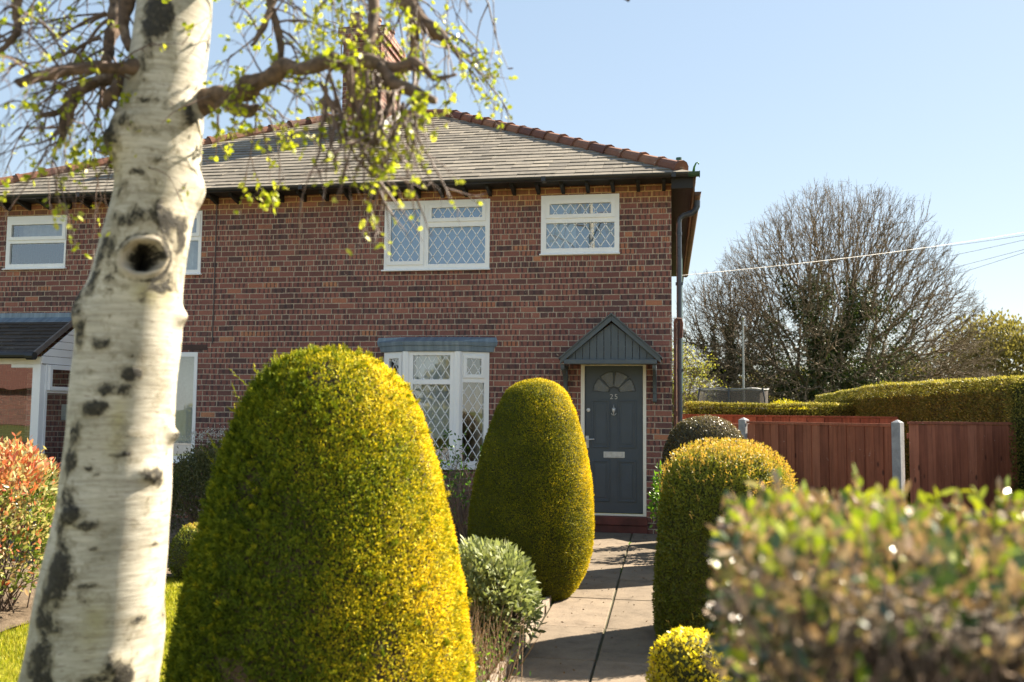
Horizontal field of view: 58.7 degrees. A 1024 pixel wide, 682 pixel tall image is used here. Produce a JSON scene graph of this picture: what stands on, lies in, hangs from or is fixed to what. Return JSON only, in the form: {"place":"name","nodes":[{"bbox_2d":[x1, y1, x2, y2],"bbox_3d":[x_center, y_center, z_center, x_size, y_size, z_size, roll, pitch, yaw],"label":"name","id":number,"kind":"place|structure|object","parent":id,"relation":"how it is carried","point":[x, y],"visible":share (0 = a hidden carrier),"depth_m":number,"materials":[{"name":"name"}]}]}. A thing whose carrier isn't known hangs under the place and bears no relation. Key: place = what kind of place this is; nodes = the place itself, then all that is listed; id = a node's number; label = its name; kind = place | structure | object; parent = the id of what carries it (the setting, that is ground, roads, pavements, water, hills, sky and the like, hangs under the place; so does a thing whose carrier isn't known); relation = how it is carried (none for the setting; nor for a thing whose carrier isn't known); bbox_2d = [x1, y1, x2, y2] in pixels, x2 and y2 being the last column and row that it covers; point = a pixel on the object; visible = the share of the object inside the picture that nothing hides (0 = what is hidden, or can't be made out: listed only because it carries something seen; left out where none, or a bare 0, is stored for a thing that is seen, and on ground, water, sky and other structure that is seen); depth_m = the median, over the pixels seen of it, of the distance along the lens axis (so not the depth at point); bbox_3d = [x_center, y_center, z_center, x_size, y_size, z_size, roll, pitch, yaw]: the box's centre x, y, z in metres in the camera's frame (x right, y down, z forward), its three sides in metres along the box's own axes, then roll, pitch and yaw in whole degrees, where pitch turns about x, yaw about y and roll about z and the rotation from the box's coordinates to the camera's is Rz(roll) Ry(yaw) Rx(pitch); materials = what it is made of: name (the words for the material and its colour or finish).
{"place":"outdoors","nodes":[
{"label":"outdoors","id":0,"kind":"place"},
{"bbox_2d":[0,576,183,681],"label":"lawn","id":1,"kind":"structure","parent":0,"point":[17,667],"depth_m":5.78,"materials":[{"name":"green plant"}]},
{"bbox_2d":[0,0,1023,387],"label":"sky","id":2,"kind":"structure","parent":0,"point":[924,99],"materials":[{"name":"blue"}]},
{"bbox_2d":[508,532,658,681],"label":"path","id":3,"kind":"structure","parent":0,"point":[576,635],"depth_m":7.01,"materials":[{"name":"beige concrete"}]},
{"bbox_2d":[506,533,632,681],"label":"path joint","id":4,"kind":"object","parent":3,"relation":"on","point":[601,642],"visible":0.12,"depth_m":6.99,"materials":[{"name":"grey concrete"}]},
{"bbox_2d":[508,535,650,674],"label":"fallen leaves","id":5,"kind":"object","parent":3,"relation":"on","point":[595,615],"visible":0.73,"depth_m":7.31,"materials":[{"name":"brown plant"}]},
{"bbox_2d":[672,386,685,415],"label":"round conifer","id":6,"kind":"object","parent":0,"point":[673,402],"visible":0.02,"depth_m":72.70,"materials":[{"name":"green plant"}]},
{"bbox_2d":[672,392,695,428],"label":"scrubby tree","id":7,"kind":"object","parent":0,"point":[682,404],"visible":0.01,"depth_m":80.64,"materials":[{"name":"green plant"}]},
{"bbox_2d":[843,253,1021,305],"bbox_3d":[15.888,-2.280,34.998,0.012,0.157,18.044,1,-4,0],"label":"overhead wire","id":8,"kind":"object","parent":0,"point":[938,279],"visible":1,"depth_m":33.51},
{"bbox_2d":[844,249,1023,291],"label":"overhead wire","id":9,"kind":"object","parent":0,"point":[941,270],"visible":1,"depth_m":33.16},
{"bbox_2d":[845,240,1022,274],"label":"overhead wire","id":10,"kind":"object","parent":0,"point":[937,258],"visible":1,"depth_m":33.58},
{"bbox_2d":[845,235,1023,256],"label":"overhead wire","id":11,"kind":"object","parent":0,"point":[945,246],"visible":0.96,"depth_m":32.82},
{"label":"ground","id":12,"kind":"structure","parent":0,"visible":0},
{"bbox_2d":[0,570,37,631],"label":"flower bed","id":13,"kind":"object","parent":12,"relation":"on","point":[20,615],"visible":0.17,"depth_m":7.22,"materials":[{"name":"soil"}]},
{"bbox_2d":[0,431,60,612],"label":"red tipped shrub","id":14,"kind":"object","parent":13,"relation":"on","point":[41,488],"visible":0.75,"depth_m":7.04,"materials":[{"name":"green plant"}]},
{"bbox_2d":[0,517,456,576],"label":"flower bed","id":15,"kind":"object","parent":12,"relation":"on","point":[171,537],"visible":0.03,"depth_m":10.58,"materials":[{"name":"soil"}]},
{"bbox_2d":[167,522,198,580],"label":"round shrub","id":16,"kind":"object","parent":15,"relation":"on","point":[183,538],"visible":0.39,"depth_m":8.54,"materials":[{"name":"green plant"}]},
{"bbox_2d":[169,444,220,532],"bbox_3d":[-3.518,1.831,10.534,1.351,1.308,1.279,0,-4,10],"label":"dark evergreen shrub","id":17,"kind":"object","parent":15,"relation":"on","point":[178,491],"visible":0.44,"depth_m":10.27,"materials":[{"name":"green plant"}]},
{"bbox_2d":[173,424,228,515],"bbox_3d":[-3.499,1.827,11.935,2.375,1.462,1.074,0,-4,10],"label":"white flowering shrub","id":18,"kind":"object","parent":15,"relation":"on","point":[217,437],"visible":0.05,"depth_m":12.02,"materials":[{"name":"green plant"}]},
{"bbox_2d":[0,12,700,533],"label":"semi detached house","id":19,"kind":"structure","parent":12,"relation":"on","point":[562,258],"depth_m":13.12,"materials":[{"name":"brick"}]},
{"bbox_2d":[2,215,67,269],"bbox_3d":[-7.375,-1.519,14.239,1.080,0.843,0.300,0,-4,10],"label":"window","id":20,"kind":"structure","parent":19,"relation":"in","point":[33,229],"depth_m":14.16,"materials":[{"name":"white plastic"}]},
{"bbox_2d":[172,352,197,462],"bbox_3d":[-5.398,0.991,13.849,1.570,1.672,0.570,0,-4,10],"label":"window","id":21,"kind":"structure","parent":19,"relation":"in","point":[186,389],"depth_m":14.05,"materials":[{"name":"white plastic"}]},
{"bbox_2d":[185,211,202,274],"bbox_3d":[-5.399,-1.451,13.897,1.570,1.005,0.300,0,-4,10],"label":"window","id":22,"kind":"structure","parent":19,"relation":"in","point":[193,264],"depth_m":13.69,"materials":[{"name":"white plastic"}]},
{"bbox_2d":[381,199,489,271],"bbox_3d":[-1.086,-1.513,13.090,1.595,1.023,0.146,0,-4,10],"label":"window","id":23,"kind":"structure","parent":19,"relation":"in","point":[449,247],"depth_m":13.09,"materials":[{"name":"white plastic"}]},
{"bbox_2d":[377,337,497,527],"bbox_3d":[-1.081,1.386,12.863,1.769,2.872,0.724,0,-4,10],"label":"bay window","id":24,"kind":"structure","parent":19,"relation":"in","point":[441,373],"depth_m":12.70,"materials":[{"name":"white plastic"}]},
{"bbox_2d":[539,193,619,255],"bbox_3d":[0.953,-1.621,12.771,1.123,0.852,0.186,0,-4,10],"label":"window","id":25,"kind":"structure","parent":19,"relation":"in","point":[587,224],"depth_m":12.78,"materials":[{"name":"white plastic"}]},
{"bbox_2d":[585,366,642,513],"bbox_3d":[1.391,1.342,12.457,0.789,2.003,0.112,0,-4,10],"label":"door","id":26,"kind":"structure","parent":19,"relation":"in","point":[613,394],"depth_m":12.46,"materials":[{"name":"grey paint"}]},
{"bbox_2d":[682,232,1023,275],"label":"overhead wire","id":27,"kind":"object","parent":19,"relation":"attached to","point":[840,258],"visible":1,"depth_m":22.07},
{"bbox_2d":[486,662,506,681],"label":"edging stone","id":28,"kind":"object","parent":12,"relation":"on","point":[494,676],"visible":0.55,"depth_m":5.51,"materials":[{"name":"stone"}]},
{"bbox_2d":[457,545,541,681],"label":"flower bed","id":29,"kind":"object","parent":12,"relation":"on","point":[482,678],"visible":0.01,"depth_m":6.06,"materials":[{"name":"soil"}]},
{"bbox_2d":[0,0,629,681],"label":"birch tree","id":30,"kind":"object","parent":29,"relation":"on","point":[98,610],"visible":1,"depth_m":3.25,"materials":[{"name":"white plant"}]},
{"bbox_2d":[160,342,478,681],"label":"conifer topiary","id":31,"kind":"object","parent":29,"relation":"on","point":[324,546],"visible":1,"depth_m":4.40,"materials":[{"name":"green plant"}]},
{"bbox_2d":[434,426,481,544],"bbox_3d":[-0.659,1.788,11.300,2.026,1.455,1.943,3,-5,-35],"label":"twiggy shrub","id":32,"kind":"object","parent":29,"relation":"on","point":[460,522],"visible":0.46,"depth_m":11.09,"materials":[{"name":"green plant"}]},
{"bbox_2d":[458,534,546,648],"bbox_3d":[-0.147,1.772,6.421,0.836,0.810,1.092,0,-4,10],"label":"sage shrub","id":33,"kind":"object","parent":29,"relation":"on","point":[498,573],"visible":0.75,"depth_m":6.15,"materials":[{"name":"green plant"}]},
{"bbox_2d":[467,596,542,681],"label":"dried stems","id":34,"kind":"object","parent":29,"relation":"on","point":[479,644],"visible":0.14,"depth_m":5.58,"materials":[{"name":"brown plant"}]},
{"bbox_2d":[467,377,594,602],"bbox_3d":[0.172,1.329,8.188,1.158,2.012,1.158,0,-4,10],"label":"yew topiary","id":35,"kind":"object","parent":29,"relation":"on","point":[532,495],"visible":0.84,"depth_m":7.80,"materials":[{"name":"green plant"}]},
{"bbox_2d":[504,638,522,677],"bbox_3d":[0.005,2.129,6.032,0.045,0.196,0.560,2,-3,10],"label":"edging stone","id":36,"kind":"object","parent":12,"relation":"on","point":[514,653],"visible":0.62,"depth_m":5.95,"materials":[{"name":"stone"}]},
{"bbox_2d":[519,621,534,651],"bbox_3d":[0.104,2.173,6.602,0.045,0.196,0.560,1,-4,10],"label":"edging stone","id":37,"kind":"object","parent":12,"relation":"on","point":[526,638],"visible":0.24,"depth_m":6.50,"materials":[{"name":"stone"}]},
{"bbox_2d":[534,604,543,628],"bbox_3d":[0.200,2.217,7.172,0.045,0.196,0.560,1,-3,9],"label":"edging stone","id":38,"kind":"object","parent":12,"relation":"on","point":[542,610],"visible":0.1,"depth_m":7.25,"materials":[{"name":"stone"}]},
{"bbox_2d":[542,595,551,615],"bbox_3d":[0.302,2.265,7.741,0.045,0.196,0.560,2,-4,9],"label":"edging stone","id":39,"kind":"object","parent":12,"relation":"on","point":[547,601],"visible":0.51,"depth_m":7.55,"materials":[{"name":"stone"}]},
{"bbox_2d":[672,337,730,422],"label":"young tree","id":40,"kind":"object","parent":12,"relation":"on","point":[699,371],"visible":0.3,"depth_m":48.29,"materials":[{"name":"green plant"}]},
{"bbox_2d":[672,254,791,391],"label":"bare tree","id":41,"kind":"object","parent":12,"relation":"on","point":[715,367],"visible":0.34,"depth_m":62.31,"materials":[{"name":"brown plant"}]},
{"bbox_2d":[697,387,768,408],"bbox_3d":[8.782,3.157,36.158,2.881,2.587,3.016,0,-4,10],"label":"trampoline","id":42,"kind":"object","parent":12,"relation":"on","point":[735,395],"visible":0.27,"depth_m":35.07,"materials":[{"name":"black plastic"}]},
{"bbox_2d":[741,316,744,387],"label":"street lamp","id":43,"kind":"object","parent":12,"relation":"on","point":[742,317],"visible":0.61,"depth_m":44.92,"materials":[{"name":"grey metal"}]},
{"bbox_2d":[683,400,855,417],"bbox_3d":[5.767,2.285,20.005,3.938,1.942,0.962,0,-4,10],"label":"back hedge","id":44,"kind":"object","parent":12,"relation":"on","point":[807,411],"visible":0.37,"depth_m":19.74,"materials":[{"name":"green plant"}]},
{"bbox_2d":[770,398,807,408],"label":"bright bush","id":45,"kind":"object","parent":12,"relation":"on","point":[785,401],"visible":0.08,"depth_m":39.88,"materials":[{"name":"yellow plant"}]},
{"bbox_2d":[673,175,1010,407],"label":"bare tree","id":46,"kind":"object","parent":12,"relation":"on","point":[827,347],"visible":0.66,"depth_m":57.62,"materials":[{"name":"brown plant"}]},
{"bbox_2d":[739,546,970,678],"bbox_3d":[4.099,2.294,8.079,5.180,0.088,16.500,0,-4,10],"label":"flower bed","id":47,"kind":"object","parent":12,"relation":"on","point":[892,559],"visible":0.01,"depth_m":10.11,"materials":[{"name":"soil"}]},
{"bbox_2d":[647,460,661,530],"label":"young leafy shrub","id":48,"kind":"object","parent":47,"relation":"on","point":[654,499],"visible":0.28,"depth_m":11.14,"materials":[{"name":"green plant"}]},
{"bbox_2d":[645,625,730,681],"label":"gold leaf shrub","id":49,"kind":"object","parent":47,"relation":"on","point":[675,657],"visible":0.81,"depth_m":5.03,"materials":[{"name":"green plant"}]},
{"bbox_2d":[660,414,747,484],"bbox_3d":[2.039,1.612,9.550,0.985,1.685,0.970,0,-4,10],"label":"dark domed shrub","id":50,"kind":"object","parent":47,"relation":"on","point":[689,429],"visible":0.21,"depth_m":9.39,"materials":[{"name":"green plant"}]},
{"bbox_2d":[651,436,797,651],"bbox_3d":[1.594,1.472,6.722,1.128,1.533,1.145,0,-4,10],"label":"clipped shrub","id":51,"kind":"object","parent":47,"relation":"on","point":[698,480],"visible":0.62,"depth_m":6.41,"materials":[{"name":"green plant"}]},
{"bbox_2d":[682,414,898,426],"bbox_3d":[4.680,2.064,15.809,3.918,1.543,0.064,-3,-5,38],"label":"garden fence","id":52,"kind":"object","parent":47,"relation":"on","point":[825,419],"visible":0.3,"depth_m":15.57,"materials":[{"name":"brown wood"}]},
{"bbox_2d":[738,417,906,556],"bbox_3d":[3.748,1.800,11.213,0.104,1.687,2.205,4,-6,-40],"label":"garden fence","id":53,"kind":"object","parent":47,"relation":"on","point":[821,456],"visible":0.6,"depth_m":11.01,"materials":[{"name":"wood"}]},
{"bbox_2d":[700,464,1023,681],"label":"front hedge","id":54,"kind":"object","parent":47,"relation":"on","point":[931,617],"visible":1,"depth_m":1.32,"materials":[{"name":"green plant"}]},
{"bbox_2d":[907,421,1017,555],"bbox_3d":[5.210,1.690,10.498,1.409,1.508,0.064,1,-4,-12],"label":"garden fence","id":55,"kind":"object","parent":47,"relation":"on","point":[967,455],"visible":0.58,"depth_m":10.49,"materials":[{"name":"brown wood"}]},
{"bbox_2d":[862,351,935,381],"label":"scrubby tree","id":56,"kind":"object","parent":12,"relation":"on","point":[910,369],"visible":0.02,"depth_m":72.25,"materials":[{"name":"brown plant"}]},
{"bbox_2d":[815,374,1023,542],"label":"tall hedge","id":57,"kind":"object","parent":12,"relation":"on","point":[999,398],"visible":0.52,"depth_m":13.10,"materials":[{"name":"green plant"}]},
{"bbox_2d":[911,307,1023,381],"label":"scrubby tree","id":58,"kind":"object","parent":12,"relation":"on","point":[1010,330],"visible":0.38,"depth_m":67.77,"materials":[{"name":"green plant"}]}
]}

